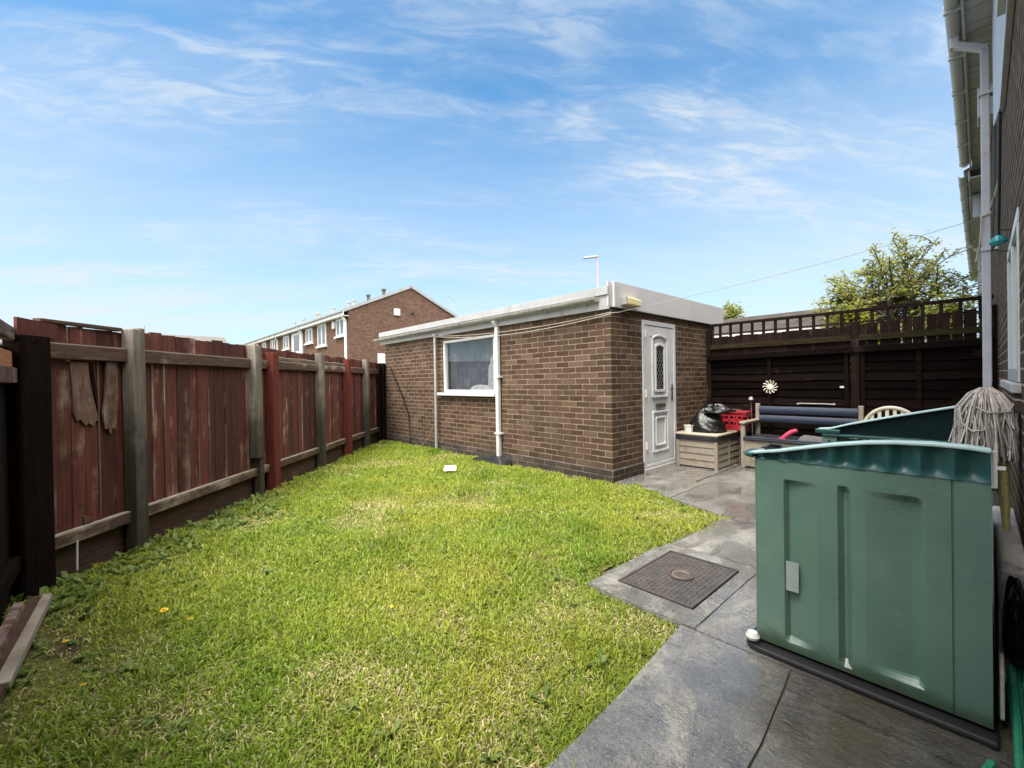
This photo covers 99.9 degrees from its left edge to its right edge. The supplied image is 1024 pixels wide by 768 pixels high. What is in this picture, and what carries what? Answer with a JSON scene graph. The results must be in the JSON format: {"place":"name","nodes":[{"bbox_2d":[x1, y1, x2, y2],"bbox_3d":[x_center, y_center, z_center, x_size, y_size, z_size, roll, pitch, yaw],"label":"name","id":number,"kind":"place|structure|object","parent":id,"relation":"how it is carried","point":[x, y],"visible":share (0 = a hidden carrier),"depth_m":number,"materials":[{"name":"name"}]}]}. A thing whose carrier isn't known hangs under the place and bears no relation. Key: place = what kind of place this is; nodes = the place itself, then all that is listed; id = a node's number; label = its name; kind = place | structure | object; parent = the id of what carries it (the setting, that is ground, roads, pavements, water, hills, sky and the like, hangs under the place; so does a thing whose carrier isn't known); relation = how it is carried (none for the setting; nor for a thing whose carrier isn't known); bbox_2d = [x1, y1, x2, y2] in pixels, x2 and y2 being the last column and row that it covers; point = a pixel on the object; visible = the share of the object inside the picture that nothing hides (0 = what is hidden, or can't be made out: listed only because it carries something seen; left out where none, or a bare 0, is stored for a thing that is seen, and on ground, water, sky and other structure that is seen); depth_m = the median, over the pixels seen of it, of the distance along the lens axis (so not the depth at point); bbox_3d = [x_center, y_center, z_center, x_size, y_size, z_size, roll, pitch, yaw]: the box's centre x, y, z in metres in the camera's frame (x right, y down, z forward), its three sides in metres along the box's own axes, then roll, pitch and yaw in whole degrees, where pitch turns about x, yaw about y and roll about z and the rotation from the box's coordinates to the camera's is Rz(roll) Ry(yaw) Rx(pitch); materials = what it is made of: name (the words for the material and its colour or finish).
{"place":"outdoors","nodes":[
{"label":"outdoors","id":0,"kind":"place"},
{"bbox_2d":[0,326,227,345],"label":"terrace","id":1,"kind":"structure","parent":0,"point":[206,338],"depth_m":44.96,"materials":[{"name":"brick"}]},
{"bbox_2d":[241,319,304,346],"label":"terraced house","id":2,"kind":"structure","parent":0,"point":[253,342],"depth_m":39.62,"materials":[{"name":"brick"}]},
{"bbox_2d":[255,313,320,349],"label":"terraced house","id":3,"kind":"structure","parent":0,"point":[270,341],"depth_m":35.26,"materials":[{"name":"brick"}]},
{"bbox_2d":[271,339,274,348],"bbox_3d":[-19.395,-3.098,34.885,0.048,0.930,1.200,-1,1,-43],"label":"window","id":4,"kind":"structure","parent":3,"relation":"in","point":[272,341],"depth_m":34.75,"materials":[{"name":"white plastic"}]},
{"bbox_2d":[273,300,355,353],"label":"terraced house","id":5,"kind":"structure","parent":0,"point":[291,339],"depth_m":30.94,"materials":[{"name":"brick"}]},
{"bbox_2d":[282,335,289,350],"bbox_3d":[-16.926,-3.043,32.128,0.138,1.080,1.600,-1,1,-43],"label":"window","id":6,"kind":"structure","parent":5,"relation":"in","point":[286,338],"depth_m":32.09,"materials":[{"name":"white plastic"}]},
{"bbox_2d":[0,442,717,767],"bbox_3d":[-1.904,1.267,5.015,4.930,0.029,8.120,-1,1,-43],"label":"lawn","id":7,"kind":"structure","parent":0,"point":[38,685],"depth_m":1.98,"materials":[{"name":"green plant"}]},
{"bbox_2d":[0,597,40,703],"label":"plank","id":8,"kind":"object","parent":7,"relation":"on","point":[29,608],"visible":0.5,"depth_m":2.16,"materials":[{"name":"weathered wood"}]},
{"bbox_2d":[0,602,24,656],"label":"plank","id":9,"kind":"object","parent":8,"relation":"on","point":[9,623],"visible":1,"depth_m":2.18,"materials":[{"name":"brown wood"}]},
{"bbox_2d":[0,593,52,689],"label":"plank","id":10,"kind":"object","parent":8,"relation":"on","point":[9,670],"visible":0.98,"depth_m":2.04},
{"bbox_2d":[160,607,167,623],"bbox_3d":[-1.849,1.234,2.287,0.042,0.082,0.042,-1,1,-43],"label":"dandelion","id":11,"kind":"object","parent":7,"relation":"on","point":[164,609],"visible":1,"depth_m":2.28,"materials":[{"name":"yellow plant"}]},
{"bbox_2d":[0,456,688,761],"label":"lawn weeds","id":12,"kind":"object","parent":7,"relation":"on","point":[89,593],"visible":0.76,"depth_m":2.78,"materials":[{"name":"green plant"}]},
{"bbox_2d":[390,367,410,441],"bbox_3d":[-2.334,0.397,9.027,0.059,1.559,0.987,-1,1,-38],"label":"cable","id":13,"kind":"object","parent":7,"relation":"on","point":[404,402],"visible":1,"depth_m":8.89,"materials":[{"name":"brown plastic"}]},
{"bbox_2d":[432,334,437,448],"bbox_3d":[-1.416,0.171,7.954,0.060,2.190,0.160,-1,1,-43],"label":"clothes post","id":14,"kind":"object","parent":7,"relation":"on","point":[435,391],"visible":0.86,"depth_m":7.94,"materials":[{"name":"metal"}]},
{"bbox_2d":[472,455,511,465],"bbox_3d":[-0.348,1.169,6.716,0.274,0.098,0.766,-1,1,-43],"label":"drain hood","id":15,"kind":"object","parent":7,"relation":"on","point":[499,460],"visible":0.9,"depth_m":6.58,"materials":[{"name":"grey concrete"}]},
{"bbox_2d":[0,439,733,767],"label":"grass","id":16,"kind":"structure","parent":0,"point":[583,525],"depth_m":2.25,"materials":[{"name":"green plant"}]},
{"bbox_2d":[444,465,455,470],"bbox_3d":[-0.849,1.155,5.900,0.174,0.062,0.068,-1,0,2],"label":"plastic offcut","id":17,"kind":"object","parent":16,"relation":"on","point":[450,468],"visible":1,"depth_m":5.90,"materials":[{"name":"white plastic"}]},
{"bbox_2d":[0,0,977,344],"label":"sky","id":18,"kind":"structure","parent":0,"point":[240,172],"materials":[{"name":"blue"}]},
{"bbox_2d":[583,255,598,287],"bbox_3d":[7.277,-5.388,39.111,1.392,12.575,0.320,-1,0,0],"label":"lamp post","id":19,"kind":"object","parent":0,"point":[594,256],"visible":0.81,"depth_m":39.00,"materials":[{"name":"white metal"}]},
{"bbox_2d":[595,502,711,627],"bbox_3d":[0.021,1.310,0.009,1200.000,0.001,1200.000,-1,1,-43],"label":"ground","id":20,"kind":"structure","parent":0,"point":[623,561],"depth_m":2.99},
{"bbox_2d":[0,319,55,625],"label":"wooden fence","id":21,"kind":"object","parent":20,"relation":"on","point":[27,546],"visible":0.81,"depth_m":2.56,"materials":[{"name":"brown wood"}]},
{"bbox_2d":[13,317,386,580],"bbox_3d":[-2.929,0.434,6.113,0.160,1.800,7.048,-1,0,1],"label":"wooden fence","id":22,"kind":"object","parent":20,"relation":"on","point":[155,433],"visible":0.86,"depth_m":3.82,"materials":[{"name":"brown wood"}]},
{"bbox_2d":[298,285,458,362],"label":"terraced house","id":23,"kind":"structure","parent":20,"relation":"on","point":[352,331],"depth_m":25.10,"materials":[{"name":"brick"}]},
{"bbox_2d":[304,328,312,345],"bbox_3d":[-13.378,-3.109,28.259,0.138,1.050,1.500,-1,1,-43],"label":"window","id":24,"kind":"structure","parent":23,"relation":"in","point":[308,332],"depth_m":28.21,"materials":[{"name":"white plastic"}]},
{"bbox_2d":[316,323,326,347],"bbox_3d":[-11.770,-2.958,26.510,0.138,1.420,1.650,-1,1,-43],"label":"window","id":25,"kind":"structure","parent":23,"relation":"in","point":[321,329],"depth_m":26.48,"materials":[{"name":"white plastic"}]},
{"bbox_2d":[334,318,343,338],"bbox_3d":[-9.762,-3.150,24.316,0.138,1.070,1.400,-1,1,-43],"label":"window","id":26,"kind":"structure","parent":23,"relation":"in","point":[339,322],"depth_m":24.33,"materials":[{"name":"white plastic"}]},
{"bbox_2d":[378,353,384,362],"bbox_3d":[-7.343,-1.384,24.911,0.900,0.750,0.048,-1,1,-43],"label":"window","id":27,"kind":"structure","parent":23,"relation":"in","point":[381,357],"depth_m":24.73,"materials":[{"name":"white plastic"}]},
{"bbox_2d":[373,281,723,484],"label":"brick garage","id":28,"kind":"structure","parent":20,"relation":"on","point":[615,397],"depth_m":6.17,"materials":[{"name":"brick"}]},
{"bbox_2d":[437,334,494,396],"bbox_3d":[-0.746,-0.293,7.412,0.260,0.993,1.630,-1,1,-43],"label":"window","id":29,"kind":"structure","parent":28,"relation":"in","point":[470,358],"depth_m":7.55,"materials":[{"name":"white plastic"}]},
{"bbox_2d":[470,384,487,389],"bbox_3d":[-0.533,0.072,7.273,0.063,0.132,0.594,-1,1,-43],"label":"cloth bundle","id":30,"kind":"object","parent":28,"relation":"on","point":[480,387],"visible":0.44,"depth_m":7.25,"materials":[{"name":"white fabric"}]},
{"bbox_2d":[488,355,493,389],"bbox_3d":[-0.323,-0.115,7.037,0.062,0.761,0.228,-1,1,-43],"label":"curtain","id":31,"kind":"object","parent":28,"relation":"in","point":[490,378],"visible":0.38,"depth_m":7.03,"materials":[{"name":"white fabric"}]},
{"bbox_2d":[435,312,619,337],"bbox_3d":[-0.108,-0.823,6.537,3.826,0.163,0.186,-1,1,44],"label":"washing line","id":32,"kind":"object","parent":28,"relation":"attached to","point":[534,327],"visible":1,"depth_m":6.00,"materials":[{"name":"plastic"}]},
{"bbox_2d":[645,325,673,463],"bbox_3d":[2.063,0.138,6.003,0.772,1.861,0.101,-1,1,-43],"label":"door","id":33,"kind":"structure","parent":28,"relation":"in","point":[658,341],"depth_m":5.99,"materials":[{"name":"white plastic"}]},
{"bbox_2d":[713,299,750,318],"bbox_3d":[10.796,-1.662,21.609,2.413,5.175,2.265,-1,1,-43],"label":"garden bush","id":34,"kind":"object","parent":20,"relation":"on","point":[729,312],"visible":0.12,"depth_m":21.23,"materials":[{"name":"green plant"}]},
{"bbox_2d":[819,288,912,418],"bbox_3d":[6.006,-0.288,7.728,1.511,2.801,2.056,-1,0,-20],"label":"garden bush","id":35,"kind":"object","parent":20,"relation":"on","point":[852,316],"visible":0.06,"depth_m":7.64,"materials":[{"name":"green plant"}]},
{"bbox_2d":[806,227,981,331],"bbox_3d":[7.435,-0.920,8.267,2.266,3.985,2.959,-1,1,-43],"label":"garden tree","id":36,"kind":"object","parent":20,"relation":"on","point":[902,288],"visible":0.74,"depth_m":8.01,"materials":[{"name":"green plant"}]},
{"bbox_2d":[910,278,979,342],"bbox_3d":[6.605,-0.247,6.606,1.406,2.699,1.279,-1,1,-43],"label":"garden bush","id":37,"kind":"object","parent":20,"relation":"on","point":[948,307],"visible":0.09,"depth_m":6.60,"materials":[{"name":"green plant"}]},
{"bbox_2d":[943,0,1023,547],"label":"brick house","id":38,"kind":"structure","parent":20,"relation":"on","point":[985,41],"depth_m":3.69,"materials":[{"name":"brown brick"}]},
{"bbox_2d":[620,216,985,311],"bbox_3d":[3.205,-1.341,4.914,3.847,0.860,0.006,-1,0,11],"label":"washing line","id":39,"kind":"object","parent":38,"relation":"attached to","point":[806,267],"visible":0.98,"depth_m":4.89,"materials":[{"name":"grey plastic"}]},
{"bbox_2d":[975,183,996,261],"bbox_3d":[4.727,-1.593,4.287,1.016,0.572,0.162,-1,1,-43],"label":"tied rope","id":40,"kind":"object","parent":38,"relation":"attached to","point":[995,193],"visible":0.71,"depth_m":4.57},
{"bbox_2d":[989,229,1009,261],"bbox_3d":[3.137,-0.887,2.770,0.085,0.214,0.088,-1,0,16],"label":"hanging lamp","id":41,"kind":"object","parent":38,"relation":"attached to","point":[998,240],"visible":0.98,"depth_m":2.75,"materials":[{"name":"teal glass"}]},
{"bbox_2d":[997,0,1005,16],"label":"window","id":42,"kind":"structure","parent":38,"relation":"in","point":[1001,4],"depth_m":2.27,"materials":[{"name":"white plastic"}]},
{"bbox_2d":[1000,207,1020,411],"bbox_3d":[3.105,-0.379,2.649,1.830,0.998,0.102,-1,1,-43],"label":"window","id":43,"kind":"structure","parent":38,"relation":"in","point":[1012,390],"depth_m":2.50,"materials":[{"name":"white plastic"}]},
{"bbox_2d":[546,462,1014,767],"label":"path","id":44,"kind":"structure","parent":0,"point":[707,693],"depth_m":1.61,"materials":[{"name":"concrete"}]},
{"bbox_2d":[587,543,755,630],"bbox_3d":[1.036,1.221,2.714,0.953,0.046,0.666,-1,1,-43],"label":"manhole cover","id":45,"kind":"object","parent":44,"relation":"on","point":[685,587],"visible":0.98,"depth_m":2.62,"materials":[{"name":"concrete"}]},
{"bbox_2d":[675,430,740,469],"bbox_3d":[2.875,0.919,6.268,0.874,0.478,0.598,-1,1,-43],"label":"deck box","id":46,"kind":"object","parent":44,"relation":"on","point":[715,451],"visible":0.92,"depth_m":6.00,"materials":[{"name":"beige plastic"}]},
{"bbox_2d":[684,425,693,431],"bbox_3d":[2.527,0.636,6.153,0.132,0.098,0.132,-1,1,-43],"label":"tub","id":47,"kind":"object","parent":46,"relation":"on","point":[688,428],"visible":1,"depth_m":6.11,"materials":[{"name":"white plastic"}]},
{"bbox_2d":[689,403,735,432],"bbox_3d":[2.829,0.472,6.160,0.438,0.410,0.623,-1,1,-43],"label":"bin bag","id":48,"kind":"object","parent":46,"relation":"on","point":[706,418],"visible":0.96,"depth_m":6.04,"materials":[{"name":"black plastic"}]},
{"bbox_2d":[720,409,751,430],"bbox_3d":[3.282,0.516,6.311,0.230,0.306,0.370,-1,1,-43],"label":"plastic basket","id":49,"kind":"object","parent":46,"relation":"on","point":[736,414],"visible":0.68,"depth_m":6.24,"materials":[{"name":"red plastic"}]},
{"bbox_2d":[748,397,752,434],"bbox_3d":[3.585,0.667,6.445,0.070,0.956,0.071,-1,1,-43],"label":"garden light","id":50,"kind":"object","parent":44,"relation":"on","point":[750,398],"visible":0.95,"depth_m":6.44,"materials":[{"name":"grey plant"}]},
{"bbox_2d":[739,403,863,467],"bbox_3d":[3.809,0.717,5.693,0.665,0.860,1.274,-1,1,-43],"label":"storage bench","id":51,"kind":"object","parent":44,"relation":"on","point":[757,440],"visible":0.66,"depth_m":5.84,"materials":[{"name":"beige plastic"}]},
{"bbox_2d":[797,403,835,404],"bbox_3d":[4.117,0.273,5.831,0.028,0.036,0.438,-1,1,-43],"label":"metal rod","id":52,"kind":"object","parent":51,"relation":"on","point":[817,403],"visible":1,"depth_m":5.79,"materials":[{"name":"metal"}]},
{"bbox_2d":[706,295,997,439],"bbox_3d":[4.265,0.120,5.892,0.115,2.195,3.170,-1,1,-43],"label":"dark fence","id":53,"kind":"object","parent":44,"relation":"on","point":[939,368],"visible":0.63,"depth_m":5.63,"materials":[{"name":"brown wood"}]},
{"bbox_2d":[762,380,777,393],"bbox_3d":[3.805,0.042,6.339,0.024,0.207,0.207,-1,1,-43],"label":"wall ornament","id":54,"kind":"object","parent":53,"relation":"attached to","point":[769,386],"depth_m":6.33,"materials":[{"name":"white plastic"}]},
{"bbox_2d":[743,406,1005,749],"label":"storage shed","id":55,"kind":"structure","parent":44,"relation":"on","point":[874,566],"depth_m":1.68,"materials":[{"name":"green plastic"}]},
{"bbox_2d":[863,406,917,439],"bbox_3d":[4.242,0.704,4.848,0.540,0.889,0.544,-1,1,-43],"label":"garden chair","id":56,"kind":"object","parent":44,"relation":"on","point":[879,410],"visible":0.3,"depth_m":5.04,"materials":[{"name":"beige plastic"}]},
{"bbox_2d":[999,653,1004,720],"bbox_3d":[1.764,1.073,1.550,0.178,0.184,0.012,-1,1,-43],"label":"plastic strip","id":57,"kind":"object","parent":44,"relation":"on","point":[1001,688],"visible":1,"depth_m":1.50,"materials":[{"name":"white plastic"}]},
{"bbox_2d":[981,664,1023,767],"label":"garden hose","id":58,"kind":"object","parent":44,"relation":"on","point":[1015,686],"visible":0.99,"depth_m":1.51,"materials":[{"name":"green plastic"}]},
{"bbox_2d":[1002,575,1023,664],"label":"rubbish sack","id":59,"kind":"object","parent":58,"relation":"on","point":[1013,625],"visible":0.99,"depth_m":1.63,"materials":[{"name":"black plastic"}]},
{"bbox_2d":[992,506,1023,682],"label":"stone ledge","id":60,"kind":"object","parent":44,"relation":"on","point":[1007,554],"visible":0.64,"depth_m":1.87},
{"bbox_2d":[948,387,1018,530],"bbox_3d":[2.401,0.374,2.197,0.276,0.720,0.240,-1,1,-43],"label":"mop","id":61,"kind":"object","parent":60,"relation":"on","point":[985,416],"visible":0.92,"depth_m":2.14,"materials":[{"name":"grey fabric"}]},
{"bbox_2d":[778,429,797,438],"bbox_3d":[3.635,0.661,5.670,0.100,0.157,0.229,-1,1,-43],"label":"toy","id":62,"kind":"object","parent":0,"point":[789,433],"visible":0.94,"depth_m":5.64,"materials":[{"name":"pink plastic"}]},
{"bbox_2d":[714,307,881,344],"bbox_3d":[4.915,-0.446,15.299,5.060,3.110,12.500,-1,1,-43],"label":"bungalow","id":63,"kind":"object","parent":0,"point":[806,321],"visible":0.1,"depth_m":11.12,"materials":[{"name":"white"}]},
{"bbox_2d":[798,435,821,441],"bbox_3d":[3.838,0.696,5.481,0.192,0.062,0.293,-1,1,-43],"label":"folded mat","id":64,"kind":"object","parent":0,"point":[810,438],"visible":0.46,"depth_m":5.45,"materials":[{"name":"grey fabric"}]},
{"bbox_2d":[958,165,981,336],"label":"brick house","id":65,"kind":"structure","parent":0,"point":[970,188],"depth_m":8.90,"materials":[{"name":"white brick"}]}
]}

